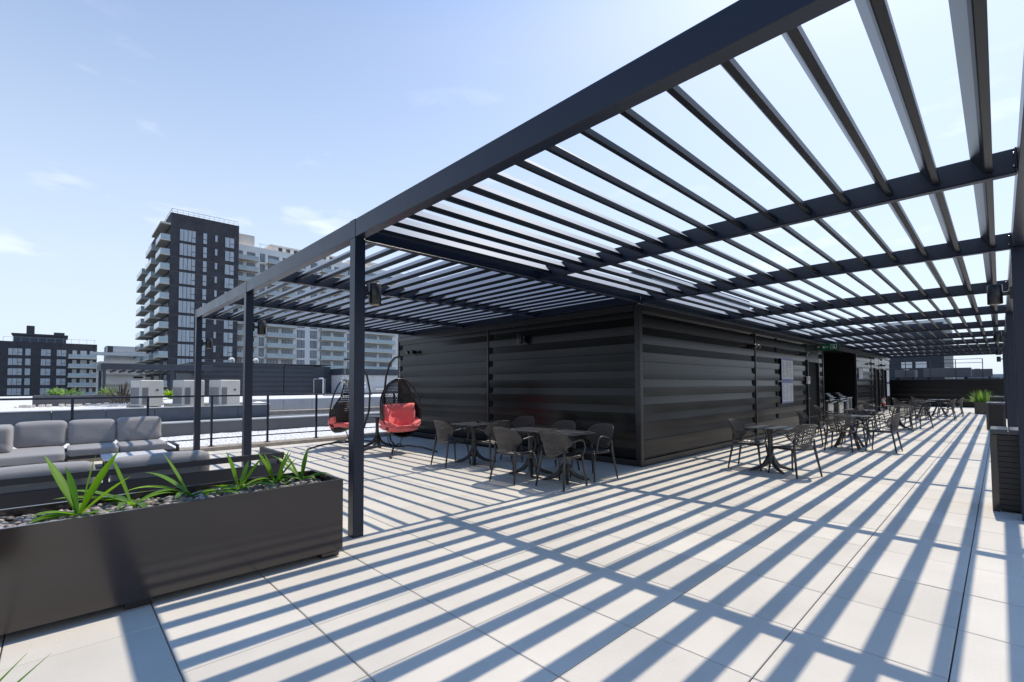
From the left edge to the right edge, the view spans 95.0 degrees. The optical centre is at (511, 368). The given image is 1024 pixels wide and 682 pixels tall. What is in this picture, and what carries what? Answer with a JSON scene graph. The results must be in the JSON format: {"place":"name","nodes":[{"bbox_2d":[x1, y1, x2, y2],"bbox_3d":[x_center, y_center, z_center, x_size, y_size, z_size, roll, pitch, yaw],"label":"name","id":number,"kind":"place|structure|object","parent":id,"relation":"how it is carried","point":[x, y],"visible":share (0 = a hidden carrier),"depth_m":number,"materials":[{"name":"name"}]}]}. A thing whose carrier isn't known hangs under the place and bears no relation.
{"place":"outdoors","nodes":[
{"label":"outdoors","id":0,"kind":"place"},
{"bbox_2d":[0,326,96,396],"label":"apartment building","id":1,"kind":"structure","parent":0,"point":[32,363],"depth_m":141.59,"materials":[{"name":"brick"}]},
{"bbox_2d":[7,368,21,374],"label":"window","id":2,"kind":"structure","parent":1,"relation":"in","point":[10,371],"depth_m":137.19,"materials":[{"name":"grey"}]},
{"bbox_2d":[7,378,21,384],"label":"window","id":3,"kind":"structure","parent":1,"relation":"in","point":[10,381],"depth_m":137.12,"materials":[{"name":"grey"}]},
{"bbox_2d":[8,348,22,354],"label":"window","id":4,"kind":"structure","parent":1,"relation":"in","point":[11,351],"depth_m":137.42,"materials":[{"name":"grey"}]},
{"bbox_2d":[70,378,92,382],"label":"patio door","id":5,"kind":"structure","parent":1,"relation":"in","point":[72,380],"depth_m":147.14,"materials":[{"name":"grey glass"}]},
{"bbox_2d":[70,369,93,376],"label":"patio door","id":6,"kind":"structure","parent":1,"relation":"in","point":[71,370],"depth_m":147.36,"materials":[{"name":"grey glass"}]},
{"bbox_2d":[92,346,145,394],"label":"apartment building","id":7,"kind":"structure","parent":0,"point":[121,355],"depth_m":138.17,"materials":[{"name":"grey concrete"}]},
{"bbox_2d":[134,208,238,393],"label":"apartment tower","id":8,"kind":"structure","parent":0,"point":[191,265],"depth_m":99.48,"materials":[{"name":"brick"}]},
{"bbox_2d":[177,329,193,341],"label":"window","id":9,"kind":"structure","parent":8,"relation":"in","point":[183,335],"depth_m":97.02,"materials":[{"name":"grey"}]},
{"bbox_2d":[177,344,193,356],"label":"window","id":10,"kind":"structure","parent":8,"relation":"in","point":[182,349],"depth_m":96.97,"materials":[{"name":"grey"}]},
{"bbox_2d":[178,300,193,313],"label":"window","id":11,"kind":"structure","parent":8,"relation":"in","point":[183,306],"depth_m":97.19,"materials":[{"name":"grey"}]},
{"bbox_2d":[178,315,193,327],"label":"window","id":12,"kind":"structure","parent":8,"relation":"in","point":[185,321],"depth_m":97.16,"materials":[{"name":"grey"}]},
{"bbox_2d":[178,286,194,299],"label":"window","id":13,"kind":"structure","parent":8,"relation":"in","point":[184,292],"depth_m":97.35,"materials":[{"name":"grey"}]},
{"bbox_2d":[179,257,194,270],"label":"window","id":14,"kind":"structure","parent":8,"relation":"in","point":[187,264],"depth_m":97.55,"materials":[{"name":"grey"}]},
{"bbox_2d":[179,271,194,285],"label":"window","id":15,"kind":"structure","parent":8,"relation":"in","point":[185,278],"depth_m":97.47,"materials":[{"name":"grey"}]},
{"bbox_2d":[179,228,195,242],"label":"window","id":16,"kind":"structure","parent":8,"relation":"in","point":[185,235],"depth_m":97.78,"materials":[{"name":"grey"}]},
{"bbox_2d":[179,243,195,256],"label":"window","id":17,"kind":"structure","parent":8,"relation":"in","point":[189,250],"depth_m":97.68,"materials":[{"name":"grey"}]},
{"bbox_2d":[223,332,232,342],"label":"window","id":18,"kind":"structure","parent":8,"relation":"in","point":[227,337],"depth_m":102.31,"materials":[{"name":"grey"}]},
{"bbox_2d":[223,346,232,356],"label":"window","id":19,"kind":"structure","parent":8,"relation":"in","point":[227,350],"depth_m":102.22,"materials":[{"name":"grey"}]},
{"bbox_2d":[224,264,233,275],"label":"window","id":20,"kind":"structure","parent":8,"relation":"in","point":[229,269],"depth_m":102.92,"materials":[{"name":"grey"}]},
{"bbox_2d":[224,278,233,288],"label":"window","id":21,"kind":"structure","parent":8,"relation":"in","point":[228,282],"depth_m":102.79,"materials":[{"name":"grey"}]},
{"bbox_2d":[13,423,384,448],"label":"gravel roof","id":22,"kind":"structure","parent":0,"point":[254,438],"depth_m":14.94,"materials":[{"name":"white gravel"}]},
{"bbox_2d":[237,233,425,369],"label":"apartment building","id":23,"kind":"structure","parent":0,"point":[280,344],"depth_m":121.01,"materials":[{"name":"grey concrete"}]},
{"bbox_2d":[0,407,1023,681],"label":"terrace paving","id":24,"kind":"structure","parent":0,"point":[712,567],"depth_m":3.52,"materials":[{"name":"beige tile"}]},
{"bbox_2d":[0,416,179,467],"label":"outdoor sofa","id":25,"kind":"object","parent":24,"relation":"on","point":[34,442],"visible":0.97,"depth_m":8.56,"materials":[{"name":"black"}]},
{"bbox_2d":[100,449,166,467],"bbox_3d":[-6.635,1.669,8.264,0.900,0.315,0.830,2,-3,-44],"label":"coffee table","id":26,"kind":"object","parent":24,"relation":"on","point":[106,458],"visible":0.3,"depth_m":8.23,"materials":[{"name":"white"}]},
{"bbox_2d":[0,446,283,508],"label":"outdoor sofa","id":27,"kind":"object","parent":24,"relation":"on","point":[27,485],"visible":0.66,"depth_m":4.92,"materials":[{"name":"black fabric"}]},
{"bbox_2d":[0,470,342,635],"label":"trough planter","id":28,"kind":"object","parent":24,"relation":"on","point":[55,570],"visible":0.99,"depth_m":3.25,"materials":[{"name":"grey metal"}]},
{"bbox_2d":[30,451,128,522],"bbox_3d":[-2.978,0.823,3.267,0.565,0.515,0.360,1,-2,-28],"label":"yucca plant","id":29,"kind":"object","parent":28,"relation":"on","point":[69,491],"visible":0.9,"depth_m":3.21,"materials":[{"name":"green plant"}]},
{"bbox_2d":[57,455,171,509],"bbox_3d":[-2.941,0.876,3.579,0.840,0.451,0.495,-1,-2,21],"label":"yucca plant","id":30,"kind":"object","parent":28,"relation":"in","point":[122,500],"visible":0.87,"depth_m":3.52,"materials":[{"name":"green plant"}]},
{"bbox_2d":[0,476,321,527],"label":"pebbles","id":31,"kind":"object","parent":28,"relation":"on","point":[110,506],"visible":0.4,"depth_m":3.55,"materials":[{"name":"grey gravel"}]},
{"bbox_2d":[128,453,240,497],"bbox_3d":[-2.646,0.897,3.813,0.873,0.424,0.432,-1,-2,23],"label":"yucca plant","id":32,"kind":"object","parent":28,"relation":"in","point":[183,488],"visible":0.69,"depth_m":3.82,"materials":[{"name":"green plant"}]},
{"bbox_2d":[213,452,275,492],"bbox_3d":[-2.417,0.914,3.981,0.788,0.398,0.386,0,-2,-17],"label":"yucca plant","id":33,"kind":"object","parent":28,"relation":"in","point":[242,479],"visible":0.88,"depth_m":4.05,"materials":[{"name":"green plant"}]},
{"bbox_2d":[254,451,300,482],"bbox_3d":[-2.184,0.930,4.242,0.377,0.384,0.507,2,-3,-44],"label":"yucca plant","id":34,"kind":"object","parent":28,"relation":"in","point":[269,468],"visible":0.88,"depth_m":4.27,"materials":[{"name":"green plant"}]},
{"bbox_2d":[272,449,332,483],"bbox_3d":[-1.947,0.935,4.380,0.581,0.382,0.306,0,-2,-20],"label":"yucca plant","id":35,"kind":"object","parent":28,"relation":"in","point":[303,466],"visible":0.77,"depth_m":4.41,"materials":[{"name":"green plant"}]},
{"bbox_2d":[308,358,380,449],"bbox_3d":[-4.042,0.839,11.438,1.343,2.171,1.198,0,-2,6],"label":"egg swing chair","id":36,"kind":"object","parent":24,"relation":"on","point":[338,420],"visible":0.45,"depth_m":11.08,"materials":[{"name":"black wicker"}]},
{"bbox_2d":[364,415,391,447],"bbox_3d":[-3.341,1.556,11.624,0.700,0.753,0.700,-1,-2,16],"label":"bistro table","id":37,"kind":"object","parent":24,"relation":"on","point":[377,440],"visible":0.79,"depth_m":11.59,"materials":[{"name":"grey plastic"}]},
{"bbox_2d":[364,356,437,458],"bbox_3d":[-2.546,0.799,10.518,1.343,2.171,1.198,-2,-3,44],"label":"egg swing chair","id":38,"kind":"object","parent":24,"relation":"on","point":[401,419],"visible":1,"depth_m":10.56,"materials":[{"name":"black"}]},
{"bbox_2d":[430,420,470,467],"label":"bistro chair","id":39,"kind":"object","parent":24,"relation":"on","point":[447,434],"visible":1,"depth_m":8.71,"materials":[{"name":"grey plastic"}]},
{"bbox_2d":[450,422,494,464],"bbox_3d":[-0.744,1.456,9.171,0.700,0.753,0.700,-2,-3,38],"label":"bistro table","id":40,"kind":"object","parent":24,"relation":"on","point":[473,425],"visible":0.81,"depth_m":9.13,"materials":[{"name":"metal"}]},
{"bbox_2d":[472,420,511,468],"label":"bistro chair","id":41,"kind":"object","parent":24,"relation":"on","point":[489,442],"visible":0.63,"depth_m":8.54,"materials":[{"name":"grey plastic"}]},
{"bbox_2d":[489,427,536,484],"bbox_3d":[0.014,1.338,7.404,0.588,0.860,0.609,-2,-3,43],"label":"bistro chair","id":42,"kind":"object","parent":24,"relation":"on","point":[514,452],"visible":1,"depth_m":7.23,"materials":[{"name":"grey plastic"}]},
{"bbox_2d":[500,416,537,461],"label":"bistro chair","id":43,"kind":"object","parent":24,"relation":"on","point":[517,425],"visible":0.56,"depth_m":9.71,"materials":[{"name":"grey plastic"}]},
{"bbox_2d":[502,427,557,477],"bbox_3d":[0.313,1.407,7.927,0.700,0.753,0.700,-2,-3,44],"label":"bistro table","id":44,"kind":"object","parent":24,"relation":"on","point":[529,461],"visible":0.88,"depth_m":7.89,"materials":[{"name":"grey plastic"}]},
{"bbox_2d":[537,420,579,469],"bbox_3d":[0.814,1.364,8.245,0.589,0.860,0.610,-2,-3,44],"label":"bistro chair","id":45,"kind":"object","parent":24,"relation":"on","point":[573,423],"visible":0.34,"depth_m":8.35,"materials":[{"name":"grey plastic"}]},
{"bbox_2d":[535,429,587,491],"bbox_3d":[0.719,1.319,6.973,0.609,0.860,0.589,2,-3,-45],"label":"bistro chair","id":46,"kind":"object","parent":24,"relation":"on","point":[558,455],"visible":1,"depth_m":6.81,"materials":[{"name":"grey plastic"}]},
{"bbox_2d":[536,429,595,484],"bbox_3d":[0.847,1.386,7.401,0.700,0.753,0.700,2,-3,-43],"label":"bistro table","id":47,"kind":"object","parent":24,"relation":"on","point":[568,467],"visible":0.69,"depth_m":7.36,"materials":[{"name":"grey plastic"}]},
{"bbox_2d":[570,423,617,481],"bbox_3d":[1.334,1.339,7.603,0.609,0.860,0.588,1,-3,-38],"label":"bistro chair","id":48,"kind":"object","parent":24,"relation":"on","point":[591,450],"visible":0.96,"depth_m":7.67,"materials":[{"name":"grey plastic"}]},
{"bbox_2d":[193,0,1023,537],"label":"pergola","id":49,"kind":"object","parent":24,"relation":"on","point":[511,284],"visible":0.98,"depth_m":4.89,"materials":[{"name":"grey paint"}]},
{"bbox_2d":[253,321,265,334],"bbox_3d":[-4.125,-0.662,7.655,0.199,0.223,0.128,2,-3,-44],"label":"sconce light","id":50,"kind":"object","parent":49,"relation":"attached to","point":[260,327],"visible":0.94,"depth_m":7.62,"materials":[{"name":"metal"}]},
{"bbox_2d":[365,283,380,305],"bbox_3d":[-1.460,-0.773,4.885,0.199,0.223,0.128,2,-3,-44],"label":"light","id":51,"kind":"object","parent":49,"relation":"attached to","point":[373,293],"visible":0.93,"depth_m":4.85,"materials":[{"name":"metal"}]},
{"bbox_2d":[987,284,1012,304],"bbox_3d":[5.510,-0.835,5.303,0.128,0.223,0.199,2,-3,-44],"label":"loudspeaker","id":52,"kind":"object","parent":49,"relation":"attached to","point":[995,293],"visible":1,"depth_m":5.28,"materials":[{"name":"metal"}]},
{"bbox_2d":[993,331,1006,341],"bbox_3d":[10.542,-0.685,10.138,0.128,0.223,0.199,2,-3,-44],"label":"sconce light","id":53,"kind":"object","parent":49,"relation":"attached to","point":[997,336],"visible":1,"depth_m":10.11,"materials":[{"name":"metal"}]},
{"bbox_2d":[398,298,890,466],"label":"rooftop pavilion","id":54,"kind":"structure","parent":24,"relation":"on","point":[651,384],"depth_m":10.71,"materials":[{"name":"black"}]},
{"bbox_2d":[629,269,749,309],"bbox_3d":[5.849,-1.850,14.654,7.000,1.250,0.630,2,-3,-44],"label":"rooftop screen","id":55,"kind":"object","parent":54,"relation":"on","point":[687,282],"visible":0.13,"depth_m":13.15,"materials":[{"name":"black metal"}]},
{"bbox_2d":[781,358,792,380],"bbox_3d":[8.493,0.043,14.463,1.130,0.670,0.012,2,-3,-44],"label":"poster","id":56,"kind":"object","parent":54,"relation":"attached to","point":[786,369],"visible":1,"depth_m":14.43,"materials":[{"name":"white paper"}]},
{"bbox_2d":[782,381,792,403],"bbox_3d":[8.478,0.737,14.421,1.080,0.660,0.012,2,-3,-44],"label":"poster","id":57,"kind":"object","parent":54,"relation":"attached to","point":[787,392],"visible":1,"depth_m":14.38,"materials":[{"name":"white paper"}]},
{"bbox_2d":[805,360,820,424],"bbox_3d":[10.568,0.886,16.478,1.470,2.310,0.105,2,-3,-44],"label":"door","id":58,"kind":"structure","parent":54,"relation":"in","point":[812,369],"depth_m":16.55,"materials":[{"name":"black"}]},
{"bbox_2d":[818,343,839,350],"bbox_3d":[11.414,-0.768,16.910,0.064,0.240,0.650,2,-3,-44],"label":"exit sign","id":59,"kind":"object","parent":54,"relation":"attached to","point":[831,346],"visible":1,"depth_m":16.85,"materials":[{"name":"green plastic"}]},
{"bbox_2d":[874,368,880,410],"bbox_3d":[19.508,1.152,25.068,1.170,2.310,0.105,2,-3,-44],"label":"door","id":60,"kind":"structure","parent":54,"relation":"in","point":[877,370],"depth_m":25.31,"materials":[{"name":"black"}]},
{"bbox_2d":[882,369,887,409],"bbox_3d":[21.130,1.201,26.626,1.070,2.310,0.105,2,-3,-44],"label":"door","id":61,"kind":"structure","parent":54,"relation":"in","point":[884,376],"depth_m":26.90,"materials":[{"name":"black"}]},
{"bbox_2d":[728,419,767,470],"bbox_3d":[4.255,1.357,8.473,0.610,0.860,0.589,-2,-3,44],"label":"bistro chair","id":62,"kind":"object","parent":24,"relation":"on","point":[742,431],"visible":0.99,"depth_m":8.47,"materials":[{"name":"grey plastic"}]},
{"bbox_2d":[743,425,794,473],"bbox_3d":[4.498,1.397,8.164,0.700,0.753,0.700,-2,-3,43],"label":"bistro table","id":63,"kind":"object","parent":24,"relation":"on","point":[776,465],"visible":0.81,"depth_m":8.12,"materials":[{"name":"grey plastic"}]},
{"bbox_2d":[768,424,822,478],"bbox_3d":[4.669,1.329,7.737,0.588,0.860,0.609,0,-2,-18],"label":"bistro chair","id":64,"kind":"object","parent":24,"relation":"on","point":[793,448],"visible":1,"depth_m":7.54,"materials":[{"name":"grey plastic"}]},
{"bbox_2d":[796,409,827,446],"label":"bistro chair","id":65,"kind":"object","parent":24,"relation":"on","point":[802,417],"visible":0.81,"depth_m":11.53,"materials":[{"name":"grey plastic"}]},
{"bbox_2d":[813,405,839,435],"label":"bistro chair","id":66,"kind":"object","parent":24,"relation":"on","point":[818,413],"visible":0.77,"depth_m":13.75,"materials":[{"name":"grey plastic"}]},
{"bbox_2d":[824,392,836,418],"bbox_3d":[12.614,1.538,18.912,1.380,1.159,0.716,2,-3,-44],"label":"barbecue grill","id":67,"kind":"object","parent":24,"relation":"on","point":[829,400],"visible":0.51,"depth_m":18.57,"materials":[{"name":"silver metal"}]},
{"bbox_2d":[825,391,846,417],"bbox_3d":[13.876,1.576,20.125,1.380,1.159,0.716,2,-3,-44],"label":"barbecue grill","id":68,"kind":"object","parent":24,"relation":"on","point":[839,404],"visible":0.47,"depth_m":19.81,"materials":[{"name":"silver metal"}]},
{"bbox_2d":[824,413,859,452],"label":"bistro chair","id":69,"kind":"object","parent":24,"relation":"on","point":[844,417],"visible":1,"depth_m":10.41,"materials":[{"name":"grey plastic"}]},
{"bbox_2d":[827,414,869,448],"bbox_3d":[7.899,1.480,11.002,0.740,0.748,0.740,2,-3,-44],"label":"bistro table","id":70,"kind":"object","parent":24,"relation":"on","point":[840,438],"visible":0.66,"depth_m":10.97,"materials":[{"name":"metal"}]},
{"bbox_2d":[839,409,870,445],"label":"bistro chair","id":71,"kind":"object","parent":24,"relation":"on","point":[861,422],"visible":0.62,"depth_m":11.75,"materials":[{"name":"grey plastic"}]},
{"bbox_2d":[851,405,878,435],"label":"bistro chair","id":72,"kind":"object","parent":24,"relation":"on","point":[874,413],"visible":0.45,"depth_m":13.95,"materials":[{"name":"grey plastic"}]},
{"bbox_2d":[865,413,902,452],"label":"bistro chair","id":73,"kind":"object","parent":24,"relation":"on","point":[894,428],"visible":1,"depth_m":10.29,"materials":[{"name":"grey plastic"}]},
{"bbox_2d":[889,404,913,431],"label":"bistro chair","id":74,"kind":"object","parent":24,"relation":"on","point":[894,411],"visible":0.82,"depth_m":14.70,"materials":[{"name":"grey plastic"}]},
{"bbox_2d":[904,402,933,428],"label":"bistro chair","id":75,"kind":"object","parent":24,"relation":"on","point":[927,409],"visible":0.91,"depth_m":15.79,"materials":[{"name":"grey plastic"}]},
{"bbox_2d":[937,399,956,419],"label":"bistro chair","id":76,"kind":"object","parent":24,"relation":"on","point":[951,403],"visible":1,"depth_m":19.19,"materials":[{"name":"grey plastic"}]},
{"bbox_2d":[974,402,986,413],"bbox_3d":[22.972,1.915,22.918,0.900,0.560,0.520,2,-3,-44],"label":"square planter","id":77,"kind":"object","parent":24,"relation":"on","point":[979,407],"visible":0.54,"depth_m":22.64,"materials":[{"name":"grey laminate"}]},
{"bbox_2d":[963,390,993,401],"bbox_3d":[22.934,1.345,22.920,1.574,0.701,1.497,2,-3,-44],"label":"grass plant","id":78,"kind":"object","parent":77,"relation":"in","point":[982,397],"depth_m":22.73,"materials":[{"name":"green plant"}]},
{"bbox_2d":[986,402,1005,429],"bbox_3d":[15.907,1.549,15.413,1.312,0.860,0.440,2,-3,-44],"label":"storage box","id":79,"kind":"object","parent":24,"relation":"on","point":[995,414],"visible":0.91,"depth_m":14.98,"materials":[{"name":"black"}]},
{"bbox_2d":[990,426,1021,512],"bbox_3d":[6.098,1.190,5.436,0.572,0.955,0.760,2,-3,-44],"label":"storage box","id":80,"kind":"object","parent":24,"relation":"on","point":[1005,469],"visible":1,"depth_m":5.44,"materials":[{"name":"black metal"}]},
{"bbox_2d":[0,0,1023,374],"label":"sky","id":81,"kind":"structure","parent":0,"point":[289,122],"materials":[{"name":"blue"}]},
{"bbox_2d":[814,322,953,378],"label":"apartment building","id":82,"kind":"structure","parent":0,"point":[918,366],"depth_m":59.41,"materials":[{"name":"grey"}]},
{"bbox_2d":[878,318,953,367],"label":"apartment tower","id":83,"kind":"structure","parent":0,"point":[926,321],"depth_m":94.54,"materials":[{"name":"white paint"}]},
{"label":"upper terrace","id":84,"kind":"structure","parent":0,"visible":0},
{"bbox_2d":[895,370,917,378],"bbox_3d":[30.370,0.522,36.123,1.800,0.860,1.150,2,-3,-44],"label":"air unit","id":85,"kind":"object","parent":84,"relation":"on","point":[909,373],"visible":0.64,"depth_m":35.53,"materials":[{"name":"black metal"}]},
{"bbox_2d":[889,378,1003,406],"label":"end wall","id":86,"kind":"structure","parent":84,"relation":"on","point":[902,391],"depth_m":29.78,"materials":[{"name":"black"}]},
{"bbox_2d":[889,358,983,378],"bbox_3d":[26.975,0.083,30.430,0.040,1.238,5.070,2,-3,-44],"label":"railing","id":87,"kind":"object","parent":86,"relation":"on","point":[905,364],"visible":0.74,"depth_m":30.32,"materials":[{"name":"black metal"}]},
{"bbox_2d":[923,367,971,378],"bbox_3d":[31.024,0.393,33.425,1.400,0.920,2.450,2,-3,-44],"label":"air unit","id":88,"kind":"object","parent":84,"relation":"on","point":[966,373],"visible":0.84,"depth_m":32.90,"materials":[{"name":"black metal"}]},
{"bbox_2d":[964,368,992,378],"bbox_3d":[34.823,0.441,35.100,1.600,0.870,1.600,2,-3,-44],"label":"air unit","id":89,"kind":"object","parent":84,"relation":"on","point":[976,372],"visible":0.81,"depth_m":34.38,"materials":[{"name":"black metal"}]},
{"bbox_3d":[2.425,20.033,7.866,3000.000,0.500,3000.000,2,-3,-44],"label":"city ground","id":90,"kind":"structure","parent":0,"visible":0},
{"bbox_3d":[-1.591,12.108,39.720,82.000,17.650,69.000,2,-3,-44],"label":"podium building","id":91,"kind":"object","parent":90,"relation":"on","visible":0},
{"bbox_2d":[0,404,379,446],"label":"parapet wall","id":92,"kind":"structure","parent":91,"relation":"on","point":[177,416],"depth_m":15.66,"materials":[{"name":"grey concrete"}]},
{"bbox_2d":[0,394,397,421],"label":"gravel roof","id":93,"kind":"structure","parent":91,"relation":"on","point":[7,405],"depth_m":21.79,"materials":[{"name":"white gravel"}]},
{"bbox_2d":[14,394,163,407],"bbox_3d":[-16.860,1.305,19.275,4.861,0.420,2.114,2,-3,-44],"label":"roof planter","id":94,"kind":"object","parent":93,"relation":"on","point":[59,403],"visible":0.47,"depth_m":18.51,"materials":[{"name":"grey concrete"}]},
{"bbox_2d":[44,387,82,394],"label":"roof shrub","id":95,"kind":"object","parent":94,"relation":"on","point":[55,391],"visible":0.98,"depth_m":18.79,"materials":[{"name":"green plant"}]},
{"bbox_2d":[97,378,138,405],"bbox_3d":[-15.195,0.922,18.306,1.879,1.096,1.807,2,-3,-44],"label":"dry shrub","id":96,"kind":"object","parent":93,"relation":"on","point":[123,392],"visible":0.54,"depth_m":18.06,"materials":[{"name":"plant"}]},
{"bbox_2d":[130,380,162,407],"bbox_3d":[-13.114,0.922,16.857,0.716,0.980,0.726,-1,-2,28],"label":"air conditioner","id":97,"kind":"object","parent":93,"relation":"on","point":[146,387],"visible":0.87,"depth_m":16.63,"materials":[{"name":"metal"}]},
{"bbox_2d":[97,363,212,394],"bbox_3d":[-25.808,0.964,33.943,6.200,2.330,4.800,2,-3,-44],"label":"pergola","id":98,"kind":"object","parent":93,"relation":"on","point":[103,368],"visible":0.87,"depth_m":32.51,"materials":[{"name":"grey metal"}]},
{"bbox_2d":[84,402,266,407],"bbox_3d":[-12.159,1.343,17.230,5.941,0.155,0.429,0,-2,-10],"label":"roof pipe","id":99,"kind":"object","parent":93,"relation":"on","point":[164,404],"visible":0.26,"depth_m":16.92,"materials":[{"name":"silver metal"}]},
{"bbox_2d":[172,380,204,405],"bbox_3d":[-11.698,0.919,16.971,0.716,0.980,0.726,-1,-2,28],"label":"air conditioner","id":100,"kind":"object","parent":93,"relation":"on","point":[183,387],"visible":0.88,"depth_m":16.67,"materials":[{"name":"metal"}]},
{"bbox_2d":[209,380,239,404],"bbox_3d":[-10.424,0.915,17.016,0.716,0.980,0.726,-1,-2,28],"label":"air conditioner","id":101,"kind":"object","parent":93,"relation":"on","point":[224,387],"visible":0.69,"depth_m":16.78,"materials":[{"name":"metal"}]},
{"bbox_2d":[176,361,331,394],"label":"roof pavilion","id":102,"kind":"structure","parent":93,"relation":"on","point":[270,378],"depth_m":39.98,"materials":[{"name":"grey"}]},
{"bbox_2d":[313,379,324,392],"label":"door","id":103,"kind":"structure","parent":102,"relation":"in","point":[317,385],"depth_m":42.52,"materials":[{"name":"grey metal"}]},
{"bbox_2d":[252,396,397,414],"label":"parapet wall","id":104,"kind":"structure","parent":93,"relation":"on","point":[292,406],"depth_m":20.67,"materials":[{"name":"concrete"}]},
{"bbox_2d":[270,410,379,416],"bbox_3d":[-5.826,2.268,22.129,10.900,0.500,1.640,2,-3,-44],"label":"roof step","id":105,"kind":"object","parent":93,"relation":"on","point":[309,414],"depth_m":19.74,"materials":[{"name":"grey concrete"}]},
{"bbox_2d":[330,368,397,392],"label":"concrete building","id":106,"kind":"structure","parent":93,"relation":"on","point":[376,377],"depth_m":43.57,"materials":[{"name":"white paint"}]},
{"bbox_2d":[68,431,392,461],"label":"concrete curb","id":107,"kind":"structure","parent":91,"relation":"on","point":[219,447],"depth_m":11.86,"materials":[{"name":"grey concrete"}]},
{"bbox_2d":[0,392,397,448],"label":"terrace railing","id":108,"kind":"object","parent":107,"relation":"on","point":[267,434],"visible":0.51,"depth_m":11.03,"materials":[{"name":"black metal"}]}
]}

